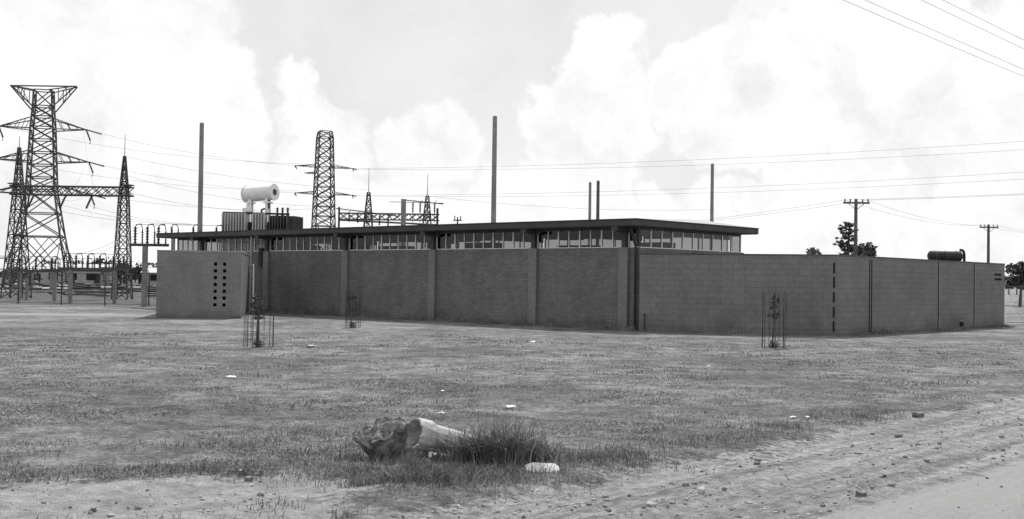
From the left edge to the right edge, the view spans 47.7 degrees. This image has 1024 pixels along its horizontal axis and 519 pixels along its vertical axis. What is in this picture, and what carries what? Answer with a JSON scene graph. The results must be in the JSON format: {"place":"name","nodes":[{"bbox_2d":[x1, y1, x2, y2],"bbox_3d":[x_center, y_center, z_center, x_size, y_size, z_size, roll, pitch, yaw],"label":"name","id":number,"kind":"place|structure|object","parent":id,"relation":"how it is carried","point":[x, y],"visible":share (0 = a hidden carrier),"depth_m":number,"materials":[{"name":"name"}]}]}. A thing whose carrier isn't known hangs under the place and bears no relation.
{"place":"outdoors","nodes":[
{"label":"outdoors","id":0,"kind":"place"},
{"bbox_2d":[0,85,105,290],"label":"transmission tower","id":1,"kind":"structure","parent":0,"point":[34,108],"depth_m":109.85,"materials":[{"name":"grey metal"}]},
{"bbox_2d":[3,127,1021,209],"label":"transmission lines","id":2,"kind":"object","parent":1,"relation":"attached to","point":[558,168],"visible":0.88,"depth_m":111.08,"materials":[{"name":"grey metal"}]},
{"bbox_2d":[294,130,356,227],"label":"transmission tower","id":3,"kind":"structure","parent":0,"point":[318,176],"depth_m":119.72,"materials":[{"name":"grey metal"}]},
{"bbox_2d":[156,218,758,238],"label":"roof","id":4,"kind":"structure","parent":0,"point":[694,225],"depth_m":45.49,"materials":[{"name":"metal"}]},
{"bbox_2d":[0,363,1022,518],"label":"gravel","id":5,"kind":"structure","parent":0,"point":[651,503],"depth_m":9.74,"materials":[{"name":"grey gravel"}]},
{"bbox_2d":[0,277,1023,518],"bbox_3d":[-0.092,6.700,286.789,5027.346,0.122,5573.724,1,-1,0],"label":"ground","id":6,"kind":"structure","parent":0,"point":[932,498],"depth_m":15.09,"materials":[{"name":"grey soil"}]},
{"bbox_2d":[12,255,61,300],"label":"busbar support","id":7,"kind":"object","parent":6,"relation":"on","point":[41,270],"visible":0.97,"depth_m":71.89,"materials":[{"name":"concrete"}]},
{"bbox_2d":[0,136,134,299],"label":"switchyard gantry","id":8,"kind":"object","parent":6,"relation":"on","point":[125,185],"visible":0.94,"depth_m":79.82,"materials":[{"name":"metal"}]},
{"bbox_2d":[0,265,140,283],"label":"distant trees","id":9,"kind":"object","parent":6,"relation":"on","point":[36,277],"visible":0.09,"depth_m":213.79,"materials":[{"name":"black plant"}]},
{"bbox_2d":[39,264,114,284],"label":"storage shed","id":10,"kind":"structure","parent":6,"relation":"on","point":[78,278],"depth_m":150.25,"materials":[{"name":"paint"}]},
{"bbox_2d":[48,273,99,282],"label":"doors and windows","id":11,"kind":"structure","parent":10,"relation":"in","point":[97,279],"depth_m":150.27,"materials":[{"name":"metal"}]},
{"bbox_2d":[0,281,155,296],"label":"stacked pipes","id":12,"kind":"object","parent":6,"relation":"on","point":[83,286],"visible":0.39,"depth_m":91.46,"materials":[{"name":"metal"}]},
{"bbox_2d":[0,268,156,306],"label":"chain link fence","id":13,"kind":"object","parent":6,"relation":"on","point":[104,291],"visible":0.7,"depth_m":63.84,"materials":[{"name":"metal"}]},
{"bbox_2d":[0,256,156,299],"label":"switchyard equipment","id":14,"kind":"object","parent":6,"relation":"on","point":[32,283],"visible":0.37,"depth_m":93.46,"materials":[{"name":"metal"}]},
{"bbox_2d":[48,258,112,295],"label":"busbar support","id":15,"kind":"object","parent":6,"relation":"on","point":[107,276],"visible":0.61,"depth_m":89.89,"materials":[{"name":"concrete"}]},
{"bbox_2d":[58,253,131,303],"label":"busbar support","id":16,"kind":"object","parent":6,"relation":"on","point":[70,280],"visible":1,"depth_m":67.90,"materials":[{"name":"metal"}]},
{"bbox_2d":[36,258,156,283],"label":"distant trees","id":17,"kind":"object","parent":6,"relation":"on","point":[137,270],"visible":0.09,"depth_m":200.79,"materials":[{"name":"black plant"}]},
{"bbox_2d":[77,256,156,282],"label":"distant trees","id":18,"kind":"object","parent":6,"relation":"on","point":[78,261],"depth_m":238.58,"materials":[{"name":"black plant"}]},
{"bbox_2d":[141,268,156,285],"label":"storage shed","id":19,"kind":"structure","parent":6,"relation":"on","point":[153,277],"depth_m":157.03,"materials":[{"name":"paint"}]},
{"bbox_2d":[150,275,156,280],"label":"doors and windows","id":20,"kind":"structure","parent":19,"relation":"in","point":[153,277],"depth_m":157.02,"materials":[{"name":"metal"}]},
{"bbox_2d":[129,224,168,306],"bbox_3d":[-19.456,0.311,61.977,2.100,4.474,0.285,1,-1,0],"label":"busbar support","id":21,"kind":"object","parent":6,"relation":"on","point":[144,273],"visible":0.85,"depth_m":61.91,"materials":[{"name":"concrete"}]},
{"bbox_2d":[170,224,223,249],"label":"busbar support","id":22,"kind":"object","parent":6,"relation":"on","point":[173,240],"visible":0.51,"depth_m":69.96,"materials":[{"name":"metal"}]},
{"bbox_2d":[33,138,1021,255],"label":"service wires","id":23,"kind":"object","parent":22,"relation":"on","point":[480,201],"visible":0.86,"depth_m":79.01,"materials":[{"name":"metal"}]},
{"bbox_2d":[197,122,203,231],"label":"concrete pole","id":24,"kind":"object","parent":6,"relation":"on","point":[200,186],"visible":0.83,"depth_m":69.98,"materials":[{"name":"grey concrete"}]},
{"bbox_2d":[156,250,249,317],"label":"entrance block","id":25,"kind":"structure","parent":6,"relation":"on","point":[195,283],"depth_m":47.11,"materials":[{"name":"concrete"}]},
{"bbox_2d":[244,476,252,480],"bbox_3d":[-2.280,1.898,10.023,0.079,0.046,0.063,0,-1,23],"label":"rock","id":26,"kind":"object","parent":6,"relation":"on","point":[247,478],"visible":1,"depth_m":10.00,"materials":[{"name":"stone"}]},
{"bbox_2d":[243,293,273,347],"bbox_3d":[-6.211,1.501,28.368,0.748,1.383,0.755,1,-1,0],"label":"tree guard","id":27,"kind":"object","parent":6,"relation":"on","point":[257,342],"visible":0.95,"depth_m":28.37,"materials":[{"name":"metal"}]},
{"bbox_2d":[221,184,302,230],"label":"power transformer","id":28,"kind":"object","parent":6,"relation":"on","point":[261,220],"visible":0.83,"depth_m":73.87,"materials":[{"name":"metal"}]},
{"bbox_2d":[345,293,360,327],"bbox_3d":[-5.518,1.782,40.169,0.542,1.249,0.554,1,-1,0],"label":"tree guard","id":29,"kind":"object","parent":6,"relation":"on","point":[347,305],"visible":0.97,"depth_m":40.16,"materials":[{"name":"metal"}]},
{"bbox_2d":[336,199,442,226],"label":"busbar structure","id":30,"kind":"object","parent":6,"relation":"on","point":[403,212],"visible":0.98,"depth_m":80.02,"materials":[{"name":"metal"}]},
{"bbox_2d":[340,177,439,226],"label":"switchyard gantry","id":31,"kind":"object","parent":6,"relation":"on","point":[423,214],"visible":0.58,"depth_m":84.79,"materials":[{"name":"metal"}]},
{"bbox_2d":[352,416,473,461],"bbox_3d":[-0.904,1.775,11.178,1.271,0.525,0.556,1,-1,-12],"label":"broken concrete pipe","id":32,"kind":"object","parent":6,"relation":"on","point":[383,435],"visible":0.77,"depth_m":11.03,"materials":[{"name":"grey concrete"}]},
{"bbox_2d":[262,247,629,328],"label":"brick piers","id":33,"kind":"structure","parent":6,"relation":"on","point":[623,286],"depth_m":44.32,"materials":[{"name":"brick"}]},
{"bbox_2d":[405,412,580,464],"bbox_3d":[-0.198,1.689,10.924,2.260,0.467,1.517,0,-1,19],"label":"grass tussock","id":34,"kind":"object","parent":6,"relation":"on","point":[496,445],"depth_m":10.84,"materials":[{"name":"plant"}]},
{"bbox_2d":[491,116,496,222],"bbox_3d":[-1.034,-2.616,65.054,0.325,10.940,0.325,1,-1,0],"label":"concrete pole","id":35,"kind":"object","parent":6,"relation":"on","point":[494,175],"visible":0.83,"depth_m":64.99,"materials":[{"name":"grey concrete"}]},
{"bbox_2d":[245,248,743,330],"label":"brick walls","id":36,"kind":"structure","parent":6,"relation":"on","point":[577,287],"depth_m":46.81,"materials":[{"name":"brick"}]},
{"bbox_2d":[249,264,254,310],"bbox_3d":[-13.194,1.364,56.996,1.700,2.270,0.047,0,-1,42],"label":"entrance door","id":37,"kind":"structure","parent":36,"relation":"attached to","point":[253,281],"depth_m":56.44,"materials":[{"name":"grey metal"}]},
{"bbox_2d":[190,226,633,250],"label":"roof beams","id":38,"kind":"structure","parent":36,"relation":"on","point":[624,231],"depth_m":47.90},
{"bbox_2d":[249,226,636,328],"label":"downpipes","id":39,"kind":"object","parent":36,"relation":"attached to","point":[260,259],"visible":0.92,"depth_m":55.85,"materials":[{"name":"metal"}]},
{"bbox_2d":[177,227,740,252],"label":"window frames","id":40,"kind":"structure","parent":36,"relation":"on","point":[638,236],"depth_m":45.88,"materials":[{"name":"grey metal"}]},
{"bbox_2d":[178,229,739,251],"bbox_3d":[-4.283,-0.669,53.798,30.000,0.630,6.900,0,-1,42],"label":"window glass","id":41,"kind":"object","parent":40,"relation":"in","point":[595,239],"visible":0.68,"depth_m":46.13,"materials":[{"name":"grey glass"}]},
{"bbox_2d":[227,341,809,416],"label":"litter","id":42,"kind":"object","parent":6,"relation":"on","point":[444,390],"visible":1,"depth_m":17.95,"materials":[{"name":"paper"}]},
{"bbox_2d":[524,462,558,471],"bbox_3d":[0.278,1.879,10.428,0.337,0.066,0.232,1,-1,0],"label":"flat stone","id":43,"kind":"object","parent":6,"relation":"on","point":[550,465],"visible":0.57,"depth_m":10.44,"materials":[{"name":"stone"}]},
{"bbox_2d":[588,182,590,219],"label":"concrete pole","id":44,"kind":"object","parent":6,"relation":"on","point":[589,210],"visible":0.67,"depth_m":108.00,"materials":[{"name":"grey concrete"}]},
{"bbox_2d":[596,180,599,218],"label":"timber pole","id":45,"kind":"object","parent":6,"relation":"on","point":[598,199],"visible":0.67,"depth_m":108.00,"materials":[{"name":"grey wood"}]},
{"bbox_2d":[710,163,713,221],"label":"concrete pole","id":46,"kind":"object","parent":6,"relation":"on","point":[712,195],"visible":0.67,"depth_m":90.01,"materials":[{"name":"grey concrete"}]},
{"bbox_2d":[762,292,786,348],"bbox_3d":[7.087,1.650,31.273,0.647,1.554,0.657,1,-1,0],"label":"tree guard","id":47,"kind":"object","parent":6,"relation":"on","point":[775,314],"visible":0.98,"depth_m":31.26,"materials":[{"name":"metal"}]},
{"bbox_2d":[806,247,821,253],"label":"tree","id":48,"kind":"object","parent":6,"relation":"on","point":[812,250],"visible":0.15,"depth_m":135.59,"materials":[{"name":"grey plant"}]},
{"bbox_2d":[639,254,1004,335],"bbox_3d":[10.636,1.372,47.435,11.999,2.680,18.927,0,-1,42],"label":"blockwork","id":49,"kind":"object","parent":6,"relation":"on","point":[705,293],"visible":0.9,"depth_m":39.93,"materials":[{"name":"concrete"}]},
{"bbox_2d":[644,263,834,331],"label":"slots and tap","id":50,"kind":"object","parent":49,"relation":"attached to","point":[833,299],"visible":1,"depth_m":38.81,"materials":[{"name":"metal"}]},
{"bbox_2d":[640,253,1004,264],"bbox_3d":[10.655,0.004,47.460,12.023,0.053,18.949,0,-1,42],"label":"coping","id":51,"kind":"object","parent":49,"relation":"on","point":[814,255],"visible":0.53,"depth_m":39.95,"materials":[{"name":"grey concrete"}]},
{"bbox_2d":[869,260,974,331],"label":"movement joints","id":52,"kind":"object","parent":49,"relation":"attached to","point":[961,323],"visible":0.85,"depth_m":45.08,"materials":[{"name":"concrete"}]},
{"bbox_2d":[832,221,867,255],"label":"norfolk pine tree","id":53,"kind":"object","parent":6,"relation":"on","point":[841,244],"visible":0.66,"depth_m":132.89,"materials":[{"name":"black plant"}]},
{"bbox_2d":[843,199,869,255],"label":"utility pole","id":54,"kind":"object","parent":6,"relation":"on","point":[855,203],"visible":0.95,"depth_m":74.95,"materials":[{"name":"grey wood"}]},
{"bbox_2d":[846,244,870,255],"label":"tree","id":55,"kind":"object","parent":6,"relation":"on","point":[859,249],"visible":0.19,"depth_m":135.02,"materials":[{"name":"black plant"}]},
{"bbox_2d":[855,489,866,496],"bbox_3d":[2.969,1.995,9.865,0.102,0.059,0.096,1,-1,0],"label":"rock","id":56,"kind":"object","parent":6,"relation":"on","point":[860,493],"visible":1,"depth_m":9.83,"materials":[{"name":"stone"}]},
{"bbox_2d":[858,242,877,255],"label":"tree","id":57,"kind":"object","parent":6,"relation":"on","point":[871,249],"visible":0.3,"depth_m":137.36,"materials":[{"name":"black plant"}]},
{"bbox_2d":[912,412,923,417],"bbox_3d":[5.467,2.088,15.567,0.154,0.071,0.093,1,-1,-13],"label":"rock","id":58,"kind":"object","parent":6,"relation":"on","point":[917,414],"visible":1,"depth_m":15.54,"materials":[{"name":"stone"}]},
{"bbox_2d":[927,249,965,260],"bbox_3d":[19.378,1.207,51.601,1.719,3.396,0.553,1,-1,-6],"label":"fuel tank","id":59,"kind":"object","parent":6,"relation":"on","point":[948,255],"visible":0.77,"depth_m":51.44,"materials":[{"name":"metal"}]},
{"bbox_2d":[979,224,998,262],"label":"utility pole","id":60,"kind":"object","parent":6,"relation":"on","point":[988,227],"visible":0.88,"depth_m":104.95,"materials":[{"name":"grey wood"}]},
{"bbox_2d":[1004,281,1023,323],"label":"chain link fence","id":61,"kind":"object","parent":6,"relation":"on","point":[1022,322],"visible":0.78,"depth_m":52.76,"materials":[{"name":"grey metal"}]},
{"bbox_2d":[1005,261,1023,306],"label":"tree","id":62,"kind":"object","parent":6,"relation":"on","point":[1015,270],"visible":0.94,"depth_m":99.85,"materials":[{"name":"black plant"}]},
{"bbox_2d":[1005,275,1023,294],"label":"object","id":63,"kind":"object","parent":6,"relation":"on","point":[1008,276],"visible":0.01,"depth_m":237.55,"materials":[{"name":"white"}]},
{"bbox_3d":[-14.934,-2.342,-3.830,1.700,7.640,0.337,1,-1,0],"label":"utility pole","id":64,"kind":"object","parent":6,"relation":"on","visible":0},
{"bbox_2d":[844,0,1023,75],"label":"roadside wires","id":65,"kind":"object","parent":64,"relation":"attached to","point":[948,36],"visible":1,"depth_m":22.76,"materials":[{"name":"metal"}]},
{"bbox_2d":[0,328,1023,516],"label":"lawn grass","id":66,"kind":"structure","parent":0,"point":[311,448],"depth_m":17.86,"materials":[{"name":"plant"}]},
{"bbox_2d":[0,309,1023,518],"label":"rough grass","id":67,"kind":"structure","parent":0,"point":[424,475],"depth_m":11.03,"materials":[{"name":"plant"}]},
{"bbox_2d":[0,0,1023,276],"label":"sky","id":68,"kind":"structure","parent":0,"point":[410,88],"materials":[{"name":"white"}]}
]}

